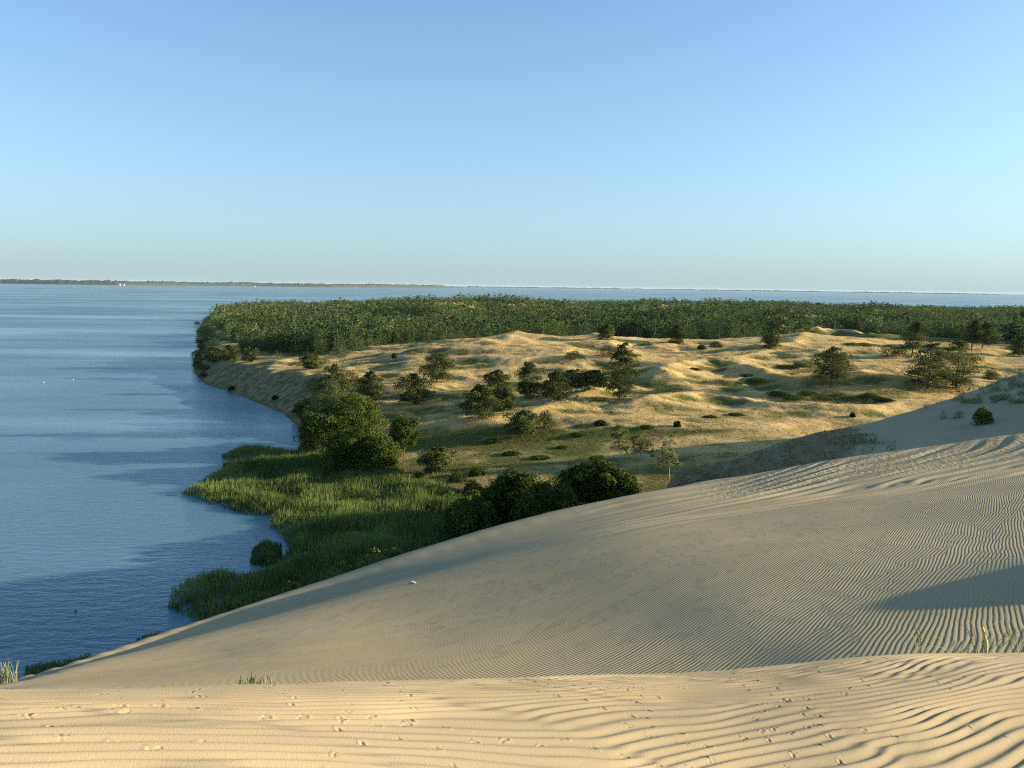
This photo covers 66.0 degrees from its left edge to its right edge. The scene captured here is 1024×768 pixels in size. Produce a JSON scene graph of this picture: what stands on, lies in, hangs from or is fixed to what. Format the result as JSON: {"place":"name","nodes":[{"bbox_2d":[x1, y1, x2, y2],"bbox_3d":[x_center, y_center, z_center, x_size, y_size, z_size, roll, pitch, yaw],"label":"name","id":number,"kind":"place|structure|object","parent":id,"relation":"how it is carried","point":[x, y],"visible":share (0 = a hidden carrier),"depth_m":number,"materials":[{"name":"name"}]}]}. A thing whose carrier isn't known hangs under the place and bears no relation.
{"place":"outdoors","nodes":[
{"label":"outdoors","id":0,"kind":"place"},
{"bbox_2d":[0,279,469,287],"bbox_3d":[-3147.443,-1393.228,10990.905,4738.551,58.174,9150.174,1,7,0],"label":"shore","id":1,"kind":"structure","parent":0,"point":[59,281],"depth_m":8922.72,"materials":[{"name":"sand"},{"name":"soil"},{"name":"leaves"}]},
{"bbox_2d":[0,372,1023,688],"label":"sand dunes","id":2,"kind":"structure","parent":0,"point":[878,550],"depth_m":17.55,"materials":[{"name":"beige sand"}]},
{"bbox_2d":[0,660,19,684],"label":"marram tuft","id":3,"kind":"object","parent":2,"relation":"on","point":[7,679],"visible":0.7,"depth_m":10.68,"materials":[{"name":"green"}]},
{"bbox_2d":[280,580,299,593],"bbox_3d":[-9.721,9.423,35.069,1.139,1.344,1.176,-4,8,-32],"label":"leafy bush","id":4,"kind":"object","parent":2,"relation":"on","point":[293,585],"visible":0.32,"depth_m":35.01,"materials":[{"name":"green plant"}]},
{"bbox_2d":[315,561,352,582],"bbox_3d":[-8.527,9.698,38.781,2.025,1.828,2.200,-4,8,-33],"label":"leafy bush","id":5,"kind":"object","parent":2,"relation":"on","point":[331,573],"visible":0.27,"depth_m":38.73,"materials":[{"name":"green plant"}]},
{"bbox_2d":[355,547,390,568],"bbox_3d":[-6.863,9.494,40.732,2.274,1.876,2.574,-2,8,-24],"label":"leafy bush","id":6,"kind":"object","parent":2,"relation":"on","point":[377,557],"visible":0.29,"depth_m":40.88,"materials":[{"name":"green plant"}]},
{"bbox_2d":[387,547,401,557],"bbox_3d":[-6.050,9.320,41.254,1.027,1.499,1.052,-4,9,-36],"label":"leafy bush","id":7,"kind":"object","parent":2,"relation":"on","point":[394,551],"visible":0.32,"depth_m":41.17,"materials":[{"name":"green plant"}]},
{"bbox_2d":[672,426,854,486],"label":"heath grass","id":8,"kind":"structure","parent":2,"relation":"on","point":[805,442],"depth_m":89.16,"materials":[{"name":"green"}]},
{"bbox_2d":[845,372,1023,453],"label":"beach grass","id":9,"kind":"structure","parent":2,"relation":"on","point":[997,397],"depth_m":93.85,"materials":[{"name":"green plant"}]},
{"bbox_2d":[972,406,993,425],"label":"willow bush","id":10,"kind":"object","parent":2,"relation":"on","point":[983,415],"visible":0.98,"depth_m":84.20,"materials":[{"name":"green plant"}]},
{"bbox_2d":[0,652,1023,767],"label":"foreground sand","id":11,"kind":"structure","parent":0,"point":[941,710],"depth_m":3.14,"materials":[{"name":"beige sand"}]},
{"bbox_2d":[238,671,276,683],"bbox_3d":[-1.217,1.414,3.756,0.164,0.079,0.128,6,9,34],"label":"marram tuft","id":12,"kind":"object","parent":11,"relation":"on","point":[251,679],"visible":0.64,"depth_m":3.77,"materials":[{"name":"green"}]},
{"bbox_2d":[910,621,950,653],"bbox_3d":[2.994,1.875,5.707,0.227,0.246,0.275,-5,9,-37],"label":"marram tuft","id":13,"kind":"object","parent":11,"relation":"on","point":[919,649],"visible":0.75,"depth_m":5.77,"materials":[{"name":"green"}]},
{"bbox_2d":[957,610,1023,652],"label":"marram tuft","id":14,"kind":"object","parent":11,"relation":"on","point":[985,642],"visible":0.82,"depth_m":6.02,"materials":[{"name":"green"}]},
{"bbox_2d":[990,608,1023,652],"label":"marram tuft","id":15,"kind":"object","parent":11,"relation":"on","point":[1012,635],"visible":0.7,"depth_m":6.19,"materials":[{"name":"green"}]},
{"bbox_2d":[0,284,1023,680],"bbox_3d":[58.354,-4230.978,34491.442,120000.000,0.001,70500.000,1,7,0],"label":"lagoon water","id":16,"kind":"structure","parent":0,"point":[122,426],"depth_m":194.80,"materials":[{"name":"blue liquid"}]},
{"bbox_2d":[24,651,90,675],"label":"reed clump","id":17,"kind":"object","parent":16,"relation":"in","point":[33,670],"visible":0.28,"depth_m":81.35,"materials":[{"name":"green plant"}]},
{"bbox_2d":[249,537,282,566],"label":"bush","id":18,"kind":"object","parent":16,"relation":"in","point":[263,553],"visible":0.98,"depth_m":115.30,"materials":[{"name":"green plant"}]},
{"bbox_2d":[0,0,1023,293],"label":"sky","id":19,"kind":"structure","parent":0,"point":[789,145],"materials":[{"name":"blue"}]},
{"bbox_2d":[193,301,1023,609],"bbox_3d":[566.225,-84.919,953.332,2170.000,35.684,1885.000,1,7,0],"label":"grassy hills","id":20,"kind":"structure","parent":0,"point":[263,383],"depth_m":235.48,"materials":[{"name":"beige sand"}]},
{"bbox_2d":[195,361,210,370],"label":"juniper bush","id":21,"kind":"object","parent":20,"relation":"on","point":[202,364],"visible":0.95,"depth_m":342.54,"materials":[{"name":"green plant"}]},
{"bbox_2d":[202,345,226,362],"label":"pine tree","id":22,"kind":"object","parent":20,"relation":"on","point":[213,354],"visible":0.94,"depth_m":350.76,"materials":[{"name":"green plant"}]},
{"bbox_2d":[219,344,241,363],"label":"pine tree","id":23,"kind":"object","parent":20,"relation":"on","point":[230,350],"visible":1,"depth_m":325.03,"materials":[{"name":"green plant"}]},
{"bbox_2d":[238,347,260,361],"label":"pine tree","id":24,"kind":"object","parent":20,"relation":"on","point":[248,357],"visible":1,"depth_m":318.41,"materials":[{"name":"green plant"}]},
{"bbox_2d":[241,328,258,348],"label":"forest pine","id":25,"kind":"object","parent":20,"relation":"on","point":[251,340],"visible":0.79,"depth_m":365.38,"materials":[{"name":"green plant"}]},
{"bbox_2d":[274,327,284,352],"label":"forest pine","id":26,"kind":"object","parent":20,"relation":"on","point":[279,344],"visible":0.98,"depth_m":363.28,"materials":[{"name":"green plant"}]},
{"bbox_2d":[279,325,292,352],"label":"forest pine","id":27,"kind":"object","parent":20,"relation":"on","point":[288,327],"visible":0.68,"depth_m":364.36,"materials":[{"name":"green plant"}]},
{"bbox_2d":[285,318,308,352],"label":"forest pine","id":28,"kind":"object","parent":20,"relation":"on","point":[295,321],"visible":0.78,"depth_m":359.88,"materials":[{"name":"green plant"}]},
{"bbox_2d":[291,402,304,417],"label":"juniper bush","id":29,"kind":"object","parent":20,"relation":"on","point":[297,407],"visible":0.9,"depth_m":230.78,"materials":[{"name":"green plant"}]},
{"bbox_2d":[297,397,314,410],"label":"leafy bush","id":30,"kind":"object","parent":20,"relation":"on","point":[306,401],"visible":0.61,"depth_m":234.83,"materials":[{"name":"green plant"}]},
{"bbox_2d":[296,440,316,452],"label":"leafy bush","id":31,"kind":"object","parent":20,"relation":"on","point":[307,447],"visible":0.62,"depth_m":182.55,"materials":[{"name":"green plant"}]},
{"bbox_2d":[299,353,321,368],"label":"pine tree","id":32,"kind":"object","parent":20,"relation":"on","point":[311,359],"visible":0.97,"depth_m":282.60,"materials":[{"name":"green plant"}]},
{"bbox_2d":[305,378,322,391],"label":"juniper bush","id":33,"kind":"object","parent":20,"relation":"on","point":[315,381],"visible":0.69,"depth_m":249.49,"materials":[{"name":"green plant"}]},
{"bbox_2d":[168,443,463,620],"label":"reed bed","id":34,"kind":"object","parent":20,"relation":"on","point":[329,509],"visible":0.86,"depth_m":133.25,"materials":[{"name":"green plant"}]},
{"bbox_2d":[293,403,345,453],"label":"deciduous tree","id":35,"kind":"object","parent":20,"relation":"on","point":[310,424],"visible":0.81,"depth_m":178.47,"materials":[{"name":"green plant"}]},
{"bbox_2d":[311,387,327,405],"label":"leafy bush","id":36,"kind":"object","parent":20,"relation":"on","point":[314,398],"visible":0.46,"depth_m":232.37,"materials":[{"name":"green plant"}]},
{"bbox_2d":[317,355,331,379],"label":"poplar tree","id":37,"kind":"object","parent":20,"relation":"on","point":[323,359],"visible":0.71,"depth_m":249.67,"materials":[{"name":"green plant"}]},
{"bbox_2d":[306,364,359,411],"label":"pine tree","id":38,"kind":"object","parent":20,"relation":"on","point":[329,384],"visible":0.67,"depth_m":206.96,"materials":[{"name":"green plant"}]},
{"bbox_2d":[335,353,350,377],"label":"poplar tree","id":39,"kind":"object","parent":20,"relation":"on","point":[340,356],"visible":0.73,"depth_m":249.03,"materials":[{"name":"green plant"}]},
{"bbox_2d":[318,422,377,472],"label":"deciduous tree","id":40,"kind":"object","parent":20,"relation":"on","point":[348,441],"visible":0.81,"depth_m":161.34,"materials":[{"name":"green plant"}]},
{"bbox_2d":[341,370,360,385],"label":"juniper bush","id":41,"kind":"object","parent":20,"relation":"on","point":[352,374],"visible":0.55,"depth_m":245.20,"materials":[{"name":"green plant"}]},
{"bbox_2d":[327,382,388,435],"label":"deciduous tree","id":42,"kind":"object","parent":20,"relation":"on","point":[365,415],"visible":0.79,"depth_m":181.37,"materials":[{"name":"green plant"}]},
{"bbox_2d":[356,370,387,401],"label":"pine tree","id":43,"kind":"object","parent":20,"relation":"on","point":[373,380],"visible":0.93,"depth_m":224.28,"materials":[{"name":"green plant"}]},
{"bbox_2d":[352,432,402,470],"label":"deciduous tree","id":44,"kind":"object","parent":20,"relation":"on","point":[382,451],"visible":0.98,"depth_m":159.06,"materials":[{"name":"green plant"}]},
{"bbox_2d":[387,413,421,461],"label":"deciduous tree","id":45,"kind":"object","parent":20,"relation":"on","point":[409,435],"visible":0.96,"depth_m":169.56,"materials":[{"name":"green plant"}]},
{"bbox_2d":[392,373,436,404],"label":"pine tree","id":46,"kind":"object","parent":20,"relation":"on","point":[410,394],"visible":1,"depth_m":217.75,"materials":[{"name":"green plant"}]},
{"bbox_2d":[410,472,426,480],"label":"leafy bush","id":47,"kind":"object","parent":20,"relation":"on","point":[419,475],"visible":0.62,"depth_m":155.22,"materials":[{"name":"green plant"}]},
{"bbox_2d":[418,319,431,340],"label":"forest pine","id":48,"kind":"object","parent":20,"relation":"on","point":[424,331],"visible":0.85,"depth_m":390.73,"materials":[{"name":"green plant"}]},
{"bbox_2d":[417,352,456,382],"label":"pine tree","id":49,"kind":"object","parent":20,"relation":"on","point":[434,374],"visible":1,"depth_m":243.41,"materials":[{"name":"green plant"}]},
{"bbox_2d":[415,446,460,476],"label":"bush","id":50,"kind":"object","parent":20,"relation":"on","point":[439,456],"visible":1,"depth_m":155.89,"materials":[{"name":"green plant"}]},
{"bbox_2d":[448,471,467,482],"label":"leafy bush","id":51,"kind":"object","parent":20,"relation":"on","point":[459,477],"visible":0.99,"depth_m":153.28,"materials":[{"name":"green plant"}]},
{"bbox_2d":[439,488,500,539],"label":"deciduous tree","id":52,"kind":"object","parent":20,"relation":"on","point":[465,515],"visible":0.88,"depth_m":113.15,"materials":[{"name":"green plant"}]},
{"bbox_2d":[463,480,481,493],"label":"juniper bush","id":53,"kind":"object","parent":20,"relation":"on","point":[472,485],"visible":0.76,"depth_m":145.16,"materials":[{"name":"green plant"}]},
{"bbox_2d":[468,467,485,476],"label":"leafy bush","id":54,"kind":"object","parent":20,"relation":"on","point":[477,471],"visible":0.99,"depth_m":157.02,"materials":[{"name":"green plant"}]},
{"bbox_2d":[453,383,505,418],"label":"pine tree","id":55,"kind":"object","parent":20,"relation":"on","point":[478,393],"visible":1,"depth_m":191.69,"materials":[{"name":"green plant"}]},
{"bbox_2d":[468,477,514,524],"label":"deciduous tree","id":56,"kind":"object","parent":20,"relation":"on","point":[485,489],"visible":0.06,"depth_m":123.66,"materials":[{"name":"green plant"}]},
{"bbox_2d":[483,369,511,393],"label":"pine tree","id":57,"kind":"object","parent":20,"relation":"on","point":[496,379],"visible":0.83,"depth_m":230.35,"materials":[{"name":"green plant"}]},
{"bbox_2d":[492,386,517,410],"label":"pine tree","id":58,"kind":"object","parent":20,"relation":"on","point":[504,393],"visible":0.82,"depth_m":205.42,"materials":[{"name":"green plant"}]},
{"bbox_2d":[502,451,521,455],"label":"leafy bush","id":59,"kind":"object","parent":20,"relation":"on","point":[508,453],"visible":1,"depth_m":172.56,"materials":[{"name":"green plant"}]},
{"bbox_2d":[480,468,552,523],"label":"deciduous tree","id":60,"kind":"object","parent":20,"relation":"on","point":[504,488],"visible":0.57,"depth_m":118.66,"materials":[{"name":"green plant"}]},
{"bbox_2d":[502,410,542,437],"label":"pine tree","id":61,"kind":"object","parent":20,"relation":"on","point":[522,422],"visible":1,"depth_m":185.26,"materials":[{"name":"green plant"}]},
{"bbox_2d":[514,362,547,399],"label":"pine tree","id":62,"kind":"object","parent":20,"relation":"on","point":[525,383],"visible":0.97,"depth_m":222.18,"materials":[{"name":"green plant"}]},
{"bbox_2d":[530,455,550,459],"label":"leafy bush","id":63,"kind":"object","parent":20,"relation":"on","point":[541,457],"visible":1,"depth_m":167.81,"materials":[{"name":"green plant"}]},
{"bbox_2d":[537,317,551,334],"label":"forest pine","id":64,"kind":"object","parent":20,"relation":"on","point":[544,326],"visible":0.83,"depth_m":418.49,"materials":[{"name":"green plant"}]},
{"bbox_2d":[510,478,580,520],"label":"deciduous tree","id":65,"kind":"object","parent":20,"relation":"on","point":[542,498],"visible":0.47,"depth_m":109.30,"materials":[{"name":"green plant"}]},
{"bbox_2d":[536,409,556,428],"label":"juniper bush","id":66,"kind":"object","parent":20,"relation":"on","point":[545,417],"visible":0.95,"depth_m":188.85,"materials":[{"name":"green plant"}]},
{"bbox_2d":[539,369,573,399],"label":"pine tree","id":67,"kind":"object","parent":20,"relation":"on","point":[556,376],"visible":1,"depth_m":209.73,"materials":[{"name":"green plant"}]},
{"bbox_2d":[564,350,585,359],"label":"juniper bush","id":68,"kind":"object","parent":20,"relation":"on","point":[574,355],"visible":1,"depth_m":270.42,"materials":[{"name":"green plant"}]},
{"bbox_2d":[560,369,596,391],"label":"pine tree","id":69,"kind":"object","parent":20,"relation":"on","point":[572,373],"visible":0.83,"depth_m":223.19,"materials":[{"name":"green plant"}]},
{"bbox_2d":[552,455,622,504],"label":"deciduous tree","id":70,"kind":"object","parent":20,"relation":"on","point":[578,477],"visible":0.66,"depth_m":126.03,"materials":[{"name":"green plant"}]},
{"bbox_2d":[576,369,609,389],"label":"pine tree","id":71,"kind":"object","parent":20,"relation":"on","point":[596,375],"visible":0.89,"depth_m":221.46,"materials":[{"name":"green plant"}]},
{"bbox_2d":[595,324,615,339],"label":"pine tree","id":72,"kind":"object","parent":20,"relation":"on","point":[606,331],"visible":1,"depth_m":313.28,"materials":[{"name":"green plant"}]},
{"bbox_2d":[595,345,615,356],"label":"juniper bush","id":73,"kind":"object","parent":20,"relation":"on","point":[609,350],"visible":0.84,"depth_m":276.36,"materials":[{"name":"green plant"}]},
{"bbox_2d":[588,459,642,501],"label":"deciduous tree","id":74,"kind":"object","parent":20,"relation":"on","point":[628,482],"visible":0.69,"depth_m":123.39,"materials":[{"name":"green plant"}]},
{"bbox_2d":[209,292,1023,351],"bbox_3d":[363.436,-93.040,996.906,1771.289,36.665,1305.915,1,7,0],"label":"pine forest","id":75,"kind":"object","parent":20,"relation":"on","point":[342,319],"visible":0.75,"depth_m":591.96,"materials":[{"name":"green plant"}]},
{"bbox_2d":[596,342,641,399],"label":"pine tree","id":76,"kind":"object","parent":20,"relation":"on","point":[615,369],"visible":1,"depth_m":214.28,"materials":[{"name":"green plant"}]},
{"bbox_2d":[610,424,629,458],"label":"birch tree","id":77,"kind":"object","parent":20,"relation":"on","point":[616,434],"visible":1,"depth_m":163.14,"materials":[{"name":"green plant"}]},
{"bbox_2d":[625,434,653,460],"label":"birch tree","id":78,"kind":"object","parent":20,"relation":"on","point":[639,441],"visible":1,"depth_m":160.07,"materials":[{"name":"green plant"}]},
{"bbox_2d":[647,321,661,338],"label":"forest pine","id":79,"kind":"object","parent":20,"relation":"on","point":[658,335],"visible":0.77,"depth_m":404.01,"materials":[{"name":"green plant"}]},
{"bbox_2d":[645,314,668,337],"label":"forest pine","id":80,"kind":"object","parent":20,"relation":"on","point":[658,315],"visible":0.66,"depth_m":434.21,"materials":[{"name":"green plant"}]},
{"bbox_2d":[655,434,683,478],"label":"birch tree","id":81,"kind":"object","parent":20,"relation":"on","point":[670,456],"visible":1,"depth_m":146.89,"materials":[{"name":"green plant"}]},
{"bbox_2d":[667,324,686,343],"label":"pine tree","id":82,"kind":"object","parent":20,"relation":"on","point":[676,332],"visible":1,"depth_m":322.74,"materials":[{"name":"green plant"}]},
{"bbox_2d":[683,316,697,338],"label":"forest pine","id":83,"kind":"object","parent":20,"relation":"on","point":[688,335],"visible":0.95,"depth_m":376.48,"materials":[{"name":"green plant"}]},
{"bbox_2d":[695,303,716,338],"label":"forest pine","id":84,"kind":"object","parent":20,"relation":"on","point":[701,317],"visible":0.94,"depth_m":410.48,"materials":[{"name":"green plant"}]},
{"bbox_2d":[760,332,782,348],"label":"pine tree","id":85,"kind":"object","parent":20,"relation":"on","point":[772,340],"visible":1,"depth_m":304.61,"materials":[{"name":"green plant"}]},
{"bbox_2d":[765,391,790,396],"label":"juniper bush","id":86,"kind":"object","parent":20,"relation":"on","point":[775,393],"visible":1,"depth_m":227.83,"materials":[{"name":"green plant"}]},
{"bbox_2d":[781,395,807,400],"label":"leafy bush","id":87,"kind":"object","parent":20,"relation":"on","point":[793,397],"visible":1,"depth_m":224.00,"materials":[{"name":"green plant"}]},
{"bbox_2d":[797,390,820,396],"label":"leafy bush","id":88,"kind":"object","parent":20,"relation":"on","point":[805,393],"visible":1,"depth_m":227.04,"materials":[{"name":"green plant"}]},
{"bbox_2d":[809,396,838,401],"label":"leafy bush","id":89,"kind":"object","parent":20,"relation":"on","point":[823,398],"visible":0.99,"depth_m":223.49,"materials":[{"name":"green plant"}]},
{"bbox_2d":[808,346,859,387],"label":"pine tree","id":90,"kind":"object","parent":20,"relation":"on","point":[835,365],"visible":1,"depth_m":230.52,"materials":[{"name":"green plant"}]},
{"bbox_2d":[829,392,853,398],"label":"leafy bush","id":91,"kind":"object","parent":20,"relation":"on","point":[841,394],"visible":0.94,"depth_m":226.51,"materials":[{"name":"green plant"}]},
{"bbox_2d":[840,396,867,402],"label":"leafy bush","id":92,"kind":"object","parent":20,"relation":"on","point":[851,398],"visible":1,"depth_m":222.96,"materials":[{"name":"green plant"}]},
{"bbox_2d":[857,392,882,398],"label":"juniper bush","id":93,"kind":"object","parent":20,"relation":"on","point":[873,395],"visible":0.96,"depth_m":225.37,"materials":[{"name":"green plant"}]},
{"bbox_2d":[871,397,896,402],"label":"juniper bush","id":94,"kind":"object","parent":20,"relation":"on","point":[881,399],"visible":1,"depth_m":221.18,"materials":[{"name":"green plant"}]},
{"bbox_2d":[877,344,898,357],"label":"juniper bush","id":95,"kind":"object","parent":20,"relation":"on","point":[891,349],"visible":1,"depth_m":297.55,"materials":[{"name":"green plant"}]},
{"bbox_2d":[892,345,907,356],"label":"juniper bush","id":96,"kind":"object","parent":20,"relation":"on","point":[898,350],"visible":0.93,"depth_m":299.08,"materials":[{"name":"green plant"}]},
{"bbox_2d":[900,322,935,355],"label":"pine tree","id":97,"kind":"object","parent":20,"relation":"on","point":[911,334],"visible":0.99,"depth_m":295.71,"materials":[{"name":"green plant"}]},
{"bbox_2d":[900,341,957,388],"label":"pine tree","id":98,"kind":"object","parent":20,"relation":"on","point":[918,370],"visible":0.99,"depth_m":234.08,"materials":[{"name":"green plant"}]},
{"bbox_2d":[943,374,975,391],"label":"juniper bush","id":99,"kind":"object","parent":20,"relation":"on","point":[961,384],"visible":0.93,"depth_m":236.98,"materials":[{"name":"green plant"}]},
{"bbox_2d":[927,338,993,387],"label":"pine tree","id":100,"kind":"object","parent":20,"relation":"on","point":[960,346],"visible":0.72,"depth_m":238.89,"materials":[{"name":"green plant"}]},
{"bbox_2d":[957,320,991,348],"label":"pine tree","id":101,"kind":"object","parent":20,"relation":"on","point":[973,326],"visible":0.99,"depth_m":329.07,"materials":[{"name":"green plant"}]},
{"bbox_2d":[971,322,999,348],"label":"pine tree","id":102,"kind":"object","parent":20,"relation":"on","point":[986,325],"visible":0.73,"depth_m":329.36,"materials":[{"name":"green plant"}]},
{"bbox_2d":[983,370,1000,379],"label":"juniper bush","id":103,"kind":"object","parent":20,"relation":"on","point":[992,376],"visible":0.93,"depth_m":266.67,"materials":[{"name":"green plant"}]},
{"bbox_2d":[1004,335,1023,355],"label":"pine tree","id":104,"kind":"object","parent":20,"relation":"on","point":[1018,343],"visible":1,"depth_m":322.11,"materials":[{"name":"green plant"}]},
{"bbox_2d":[467,286,1004,294],"bbox_3d":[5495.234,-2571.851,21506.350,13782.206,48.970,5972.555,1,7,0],"label":"shore","id":105,"kind":"structure","parent":0,"point":[730,290],"depth_m":22578.57,"materials":[{"name":"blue plant"}]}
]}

